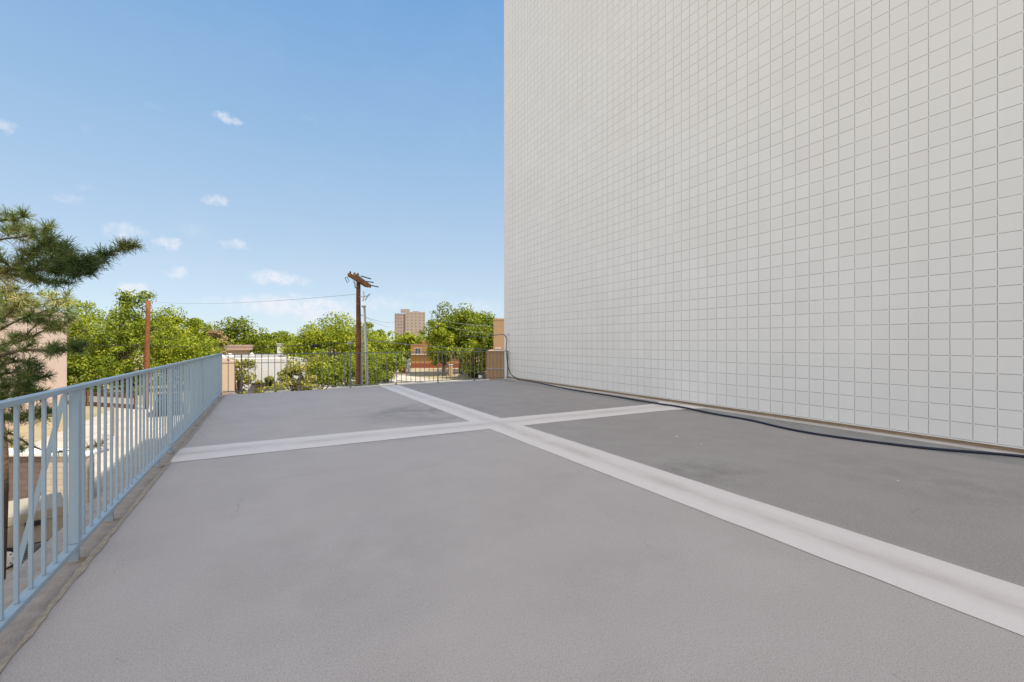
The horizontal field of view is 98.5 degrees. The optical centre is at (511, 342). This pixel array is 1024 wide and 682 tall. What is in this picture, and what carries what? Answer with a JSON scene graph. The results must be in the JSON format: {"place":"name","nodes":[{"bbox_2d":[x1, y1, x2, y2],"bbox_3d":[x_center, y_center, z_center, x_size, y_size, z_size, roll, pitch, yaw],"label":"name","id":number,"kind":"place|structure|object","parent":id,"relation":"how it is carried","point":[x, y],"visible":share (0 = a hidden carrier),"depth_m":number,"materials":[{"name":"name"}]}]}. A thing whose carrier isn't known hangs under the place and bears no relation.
{"place":"outdoors","nodes":[
{"label":"outdoors","id":0,"kind":"place"},
{"bbox_2d":[6,406,179,577],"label":"parking paving","id":1,"kind":"structure","parent":0,"point":[9,571],"depth_m":24.39,"materials":[{"name":"beige concrete"}]},
{"bbox_2d":[21,543,40,564],"bbox_3d":[-12.429,5.392,11.235,0.349,0.001,1.855,0,0,-34],"label":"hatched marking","id":2,"kind":"object","parent":1,"relation":"on","point":[27,552],"visible":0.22,"depth_m":11.43,"materials":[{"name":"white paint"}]},
{"bbox_2d":[6,492,62,568],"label":"low wall","id":3,"kind":"structure","parent":1,"relation":"on","point":[37,520],"depth_m":11.02,"materials":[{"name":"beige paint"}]},
{"bbox_2d":[9,448,108,502],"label":"wall","id":4,"kind":"structure","parent":1,"relation":"on","point":[24,473],"depth_m":14.90,"materials":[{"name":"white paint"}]},
{"bbox_2d":[0,204,146,579],"bbox_3d":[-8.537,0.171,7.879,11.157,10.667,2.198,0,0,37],"label":"pine tree","id":5,"kind":"object","parent":1,"relation":"on","point":[65,261],"visible":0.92,"depth_m":6.30,"materials":[{"name":"green plant"}]},
{"bbox_2d":[113,406,114,435],"bbox_3d":[-23.047,4.525,25.502,0.138,1.752,0.143,0,0,-29],"label":"wooden post","id":6,"kind":"object","parent":1,"relation":"on","point":[113,422],"visible":0.52,"depth_m":25.48,"materials":[{"name":"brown wood"}]},
{"bbox_2d":[144,301,150,408],"bbox_3d":[-29.784,1.038,36.008,0.550,8.933,0.386,0,0,1],"label":"wooden pole","id":7,"kind":"object","parent":1,"relation":"on","point":[147,340],"visible":0.61,"depth_m":35.87,"materials":[{"name":"orange wood"}]},
{"bbox_2d":[219,358,235,395],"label":"tan outbuilding","id":8,"kind":"structure","parent":1,"relation":"on","point":[225,375],"depth_m":25.40,"materials":[{"name":"paint"}]},
{"bbox_2d":[226,358,258,393],"bbox_3d":[-16.767,3.183,27.021,2.245,4.561,1.882,0,0,-29],"label":"shrub","id":9,"kind":"object","parent":1,"relation":"on","point":[244,376],"visible":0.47,"depth_m":27.04,"materials":[{"name":"green plant"}]},
{"bbox_2d":[222,353,306,393],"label":"building","id":10,"kind":"structure","parent":1,"relation":"on","point":[279,365],"depth_m":30.65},
{"bbox_2d":[276,354,322,390],"bbox_3d":[-14.592,3.106,30.246,2.673,4.716,2.574,0,0,9],"label":"shrub","id":11,"kind":"object","parent":1,"relation":"on","point":[298,368],"visible":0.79,"depth_m":29.80,"materials":[{"name":"green plant"}]},
{"bbox_2d":[345,271,377,385],"bbox_3d":[-5.248,1.539,15.691,0.503,7.926,3.009,0,0,7],"label":"utility pole","id":12,"kind":"object","parent":1,"relation":"on","point":[358,279],"visible":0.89,"depth_m":15.53,"materials":[{"name":"brown wood"}]},
{"bbox_2d":[39,341,355,346],"bbox_3d":[-29.154,-0.042,28.074,53.648,0.483,0.655,0,0,27],"label":"telephone line","id":13,"kind":"object","parent":12,"relation":"attached to","point":[197,346],"visible":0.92,"depth_m":20.91,"materials":[{"name":"metal"}]},
{"bbox_2d":[150,294,353,303],"bbox_3d":[-17.480,-2.543,25.800,31.557,1.650,0.009,0,0,40],"label":"wire","id":14,"kind":"object","parent":12,"relation":"attached to","point":[262,301],"visible":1,"depth_m":21.78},
{"bbox_2d":[362,339,503,349],"bbox_3d":[-2.586,0.115,19.799,0.020,0.498,10.041,0,0,33],"label":"wire","id":15,"kind":"object","parent":12,"relation":"attached to","point":[433,346],"visible":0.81,"depth_m":18.54,"materials":[{"name":"metal"}]},
{"bbox_2d":[361,305,368,385],"bbox_3d":[-4.979,2.063,14.999,0.280,6.675,0.164,0,0,1],"label":"metal pole","id":16,"kind":"object","parent":1,"relation":"on","point":[365,329],"visible":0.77,"depth_m":14.97,"materials":[{"name":"grey metal"}]},
{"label":"storey below deck","id":17,"kind":"structure","parent":1,"relation":"on","visible":0},
{"bbox_2d":[0,396,221,660],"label":"deck margin","id":18,"kind":"object","parent":17,"relation":"on","point":[14,632],"visible":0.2,"depth_m":2.84,"materials":[{"name":"concrete"}]},
{"bbox_2d":[0,353,221,633],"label":"metal railing","id":19,"kind":"object","parent":18,"relation":"on","point":[200,389],"visible":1,"depth_m":2.98,"materials":[{"name":"metal"}]},
{"bbox_2d":[0,395,224,671],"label":"seam line","id":20,"kind":"object","parent":18,"relation":"on","point":[81,568],"visible":1,"depth_m":2.75,"materials":[{"name":"grey concrete"}]},
{"bbox_2d":[0,380,1023,681],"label":"deck","id":21,"kind":"structure","parent":17,"relation":"on","point":[480,556],"depth_m":2.84,"materials":[{"name":"grey concrete"}]},
{"bbox_2d":[223,351,507,393],"bbox_3d":[-3.948,0.852,14.435,9.202,1.096,0.036,0,0,-34],"label":"metal railing","id":22,"kind":"object","parent":21,"relation":"on","point":[437,380],"visible":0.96,"depth_m":14.15,"materials":[{"name":"metal"}]},
{"bbox_2d":[327,379,489,388],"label":"edge curb","id":23,"kind":"structure","parent":21,"relation":"on","point":[404,384],"depth_m":14.75,"materials":[{"name":"white paint"}]},
{"bbox_2d":[170,385,1023,635],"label":"joint strips","id":24,"kind":"object","parent":21,"relation":"on","point":[993,600],"visible":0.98,"depth_m":3.73,"materials":[{"name":"white paint"}]},
{"bbox_2d":[497,379,1023,465],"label":"deck upturn","id":25,"kind":"object","parent":17,"relation":"on","point":[1019,461],"visible":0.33,"depth_m":6.89,"materials":[{"name":"grey concrete"}]},
{"bbox_2d":[503,334,1023,457],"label":"cable","id":26,"kind":"object","parent":25,"relation":"on","point":[924,447],"visible":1,"depth_m":6.60,"materials":[{"name":"black rubber"}]},
{"bbox_2d":[506,378,1023,454],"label":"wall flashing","id":27,"kind":"object","parent":17,"relation":"on","point":[897,436],"depth_m":7.16,"materials":[{"name":"grey metal"}]},
{"bbox_2d":[155,393,179,415],"bbox_3d":[-26.434,4.648,34.026,1.760,1.496,4.354,0,0,-37],"label":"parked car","id":28,"kind":"object","parent":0,"point":[166,403],"visible":0.19,"depth_m":32.61,"materials":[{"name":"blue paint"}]},
{"bbox_2d":[7,347,485,447],"bbox_3d":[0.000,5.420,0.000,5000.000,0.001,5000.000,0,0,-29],"label":"ground","id":29,"kind":"structure","parent":0,"point":[24,430],"depth_m":48.10,"materials":[{"name":"grey concrete"}]},
{"bbox_2d":[0,307,66,429],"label":"pink building","id":30,"kind":"structure","parent":29,"relation":"on","point":[59,365],"depth_m":32.12,"materials":[{"name":"paint"}]},
{"bbox_2d":[0,283,101,340],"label":"tree","id":31,"kind":"object","parent":29,"relation":"on","point":[50,294],"visible":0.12,"depth_m":68.91,"materials":[{"name":"green plant"}]},
{"bbox_2d":[67,349,126,392],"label":"bush","id":32,"kind":"object","parent":29,"relation":"on","point":[78,367],"visible":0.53,"depth_m":40.06,"materials":[{"name":"green plant"}]},
{"bbox_2d":[58,299,139,390],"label":"tree","id":33,"kind":"object","parent":29,"relation":"on","point":[83,326],"visible":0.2,"depth_m":47.28,"materials":[{"name":"green plant"}]},
{"bbox_2d":[68,391,134,408],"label":"wall","id":34,"kind":"structure","parent":29,"relation":"on","point":[95,399],"depth_m":37.07,"materials":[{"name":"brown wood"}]},
{"bbox_2d":[84,306,166,393],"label":"tree","id":35,"kind":"object","parent":29,"relation":"on","point":[131,337],"visible":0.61,"depth_m":44.51,"materials":[{"name":"green plant"}]},
{"bbox_2d":[107,288,157,380],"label":"tree","id":36,"kind":"object","parent":29,"relation":"on","point":[129,300],"visible":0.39,"depth_m":59.71,"materials":[{"name":"green plant"}]},
{"bbox_2d":[135,304,213,383],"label":"tree","id":37,"kind":"object","parent":29,"relation":"on","point":[168,330],"visible":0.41,"depth_m":56.45,"materials":[{"name":"green plant"}]},
{"bbox_2d":[150,333,228,390],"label":"bush","id":38,"kind":"object","parent":29,"relation":"on","point":[165,357],"visible":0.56,"depth_m":49.34,"materials":[{"name":"green plant"}]},
{"bbox_2d":[185,318,218,350],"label":"tree","id":39,"kind":"object","parent":29,"relation":"on","point":[207,337],"visible":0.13,"depth_m":71.71,"materials":[{"name":"green plant"}]},
{"bbox_2d":[203,329,228,355],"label":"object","id":40,"kind":"object","parent":29,"relation":"on","point":[213,333],"visible":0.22,"depth_m":63.73,"materials":[{"name":"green plant"}]},
{"bbox_2d":[222,345,252,353],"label":"house","id":41,"kind":"structure","parent":29,"relation":"on","point":[238,349],"depth_m":68.60,"materials":[{"name":"beige paint"}]},
{"bbox_2d":[209,316,276,353],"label":"tree","id":42,"kind":"object","parent":29,"relation":"on","point":[248,336],"visible":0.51,"depth_m":77.18,"materials":[{"name":"green plant"}]},
{"bbox_2d":[253,374,290,392],"bbox_3d":[-15.169,3.745,27.994,2.191,3.448,1.804,0,0,-29],"label":"shrub","id":43,"kind":"object","parent":29,"relation":"on","point":[269,384],"visible":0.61,"depth_m":27.92,"materials":[{"name":"green plant"}]},
{"bbox_2d":[262,331,291,353],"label":"tree","id":44,"kind":"object","parent":29,"relation":"on","point":[282,336],"visible":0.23,"depth_m":97.46,"materials":[{"name":"green plant"}]},
{"bbox_2d":[276,343,283,354],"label":"chimney stack","id":45,"kind":"object","parent":29,"relation":"on","point":[278,350],"visible":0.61,"depth_m":65.57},
{"bbox_2d":[285,349,342,389],"bbox_3d":[-16.341,2.984,35.935,5.180,5.075,4.239,0,0,-9],"label":"bush","id":46,"kind":"object","parent":29,"relation":"on","point":[313,368],"visible":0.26,"depth_m":35.51,"materials":[{"name":"green plant"}]},
{"bbox_2d":[278,311,387,386],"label":"tree","id":47,"kind":"object","parent":29,"relation":"on","point":[339,334],"visible":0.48,"depth_m":40.32,"materials":[{"name":"green plant"}]},
{"bbox_2d":[374,346,407,382],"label":"bush","id":48,"kind":"object","parent":29,"relation":"on","point":[394,363],"visible":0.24,"depth_m":59.61,"materials":[{"name":"green plant"}]},
{"bbox_2d":[382,330,404,351],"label":"tree","id":49,"kind":"object","parent":29,"relation":"on","point":[388,344],"visible":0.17,"depth_m":164.33,"materials":[{"name":"green plant"}]},
{"bbox_2d":[390,331,418,359],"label":"tree","id":50,"kind":"object","parent":29,"relation":"on","point":[405,339],"visible":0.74,"depth_m":128.83,"materials":[{"name":"green plant"}]},
{"bbox_2d":[415,329,430,343],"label":"tree","id":51,"kind":"object","parent":29,"relation":"on","point":[419,341],"visible":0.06,"depth_m":123.94,"materials":[{"name":"green plant"}]},
{"bbox_2d":[425,319,458,375],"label":"tree","id":52,"kind":"object","parent":29,"relation":"on","point":[438,331],"visible":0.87,"depth_m":71.41,"materials":[{"name":"green plant"}]},
{"bbox_2d":[423,301,492,373],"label":"tree","id":53,"kind":"object","parent":29,"relation":"on","point":[464,318],"visible":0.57,"depth_m":75.52,"materials":[{"name":"green plant"}]},
{"bbox_2d":[456,340,487,377],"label":"bush","id":54,"kind":"object","parent":29,"relation":"on","point":[465,364],"visible":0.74,"depth_m":66.96,"materials":[{"name":"green plant"}]},
{"bbox_2d":[470,310,496,369],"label":"tree","id":55,"kind":"object","parent":29,"relation":"on","point":[489,320],"visible":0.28,"depth_m":84.61,"materials":[{"name":"green plant"}]},
{"bbox_2d":[493,318,503,348],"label":"ochre building","id":56,"kind":"structure","parent":29,"relation":"on","point":[498,341],"depth_m":62.00,"materials":[{"name":"paint"}]},
{"bbox_2d":[504,0,1023,452],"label":"block building","id":57,"kind":"structure","parent":29,"relation":"on","point":[808,210],"depth_m":8.10,"materials":[{"name":"tile"}]},
{"bbox_2d":[0,0,503,340],"label":"sky","id":58,"kind":"structure","parent":0,"point":[256,151],"materials":[{"name":"blue"}]},
{"bbox_2d":[320,375,458,388],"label":"street","id":59,"kind":"structure","parent":0,"point":[410,378],"depth_m":63.09,"materials":[{"name":"grey asphalt"}]},
{"bbox_2d":[317,350,390,386],"bbox_3d":[-12.126,3.049,34.183,4.354,4.928,4.675,0,0,37],"label":"bush","id":60,"kind":"object","parent":59,"relation":"on","point":[333,372],"visible":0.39,"depth_m":33.82,"materials":[{"name":"green plant"}]},
{"bbox_2d":[363,321,395,382],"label":"tree","id":61,"kind":"object","parent":59,"relation":"on","point":[371,325],"visible":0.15,"depth_m":54.96,"materials":[{"name":"green plant"}]},
{"bbox_2d":[486,350,503,379],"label":"ochre wing","id":62,"kind":"structure","parent":59,"relation":"on","point":[496,363],"depth_m":31.00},
{"bbox_2d":[405,360,409,372],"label":"gate pillar","id":63,"kind":"structure","parent":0,"point":[408,366],"depth_m":79.73,"materials":[{"name":"white paint"}]},
{"bbox_2d":[395,309,424,336],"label":"apartment tower","id":64,"kind":"structure","parent":0,"point":[406,320],"depth_m":420.83,"materials":[{"name":"concrete"}]},
{"bbox_2d":[411,340,477,367],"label":"orange house","id":65,"kind":"structure","parent":0,"point":[419,350],"depth_m":95.00,"materials":[{"name":"paint"}]},
{"bbox_2d":[415,348,420,353],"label":"window","id":66,"kind":"structure","parent":65,"relation":"in","point":[418,350],"depth_m":94.98,"materials":[{"name":"white glass"}]},
{"bbox_2d":[448,364,452,375],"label":"gate pillar","id":67,"kind":"structure","parent":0,"point":[449,369],"depth_m":71.82,"materials":[{"name":"paint"}]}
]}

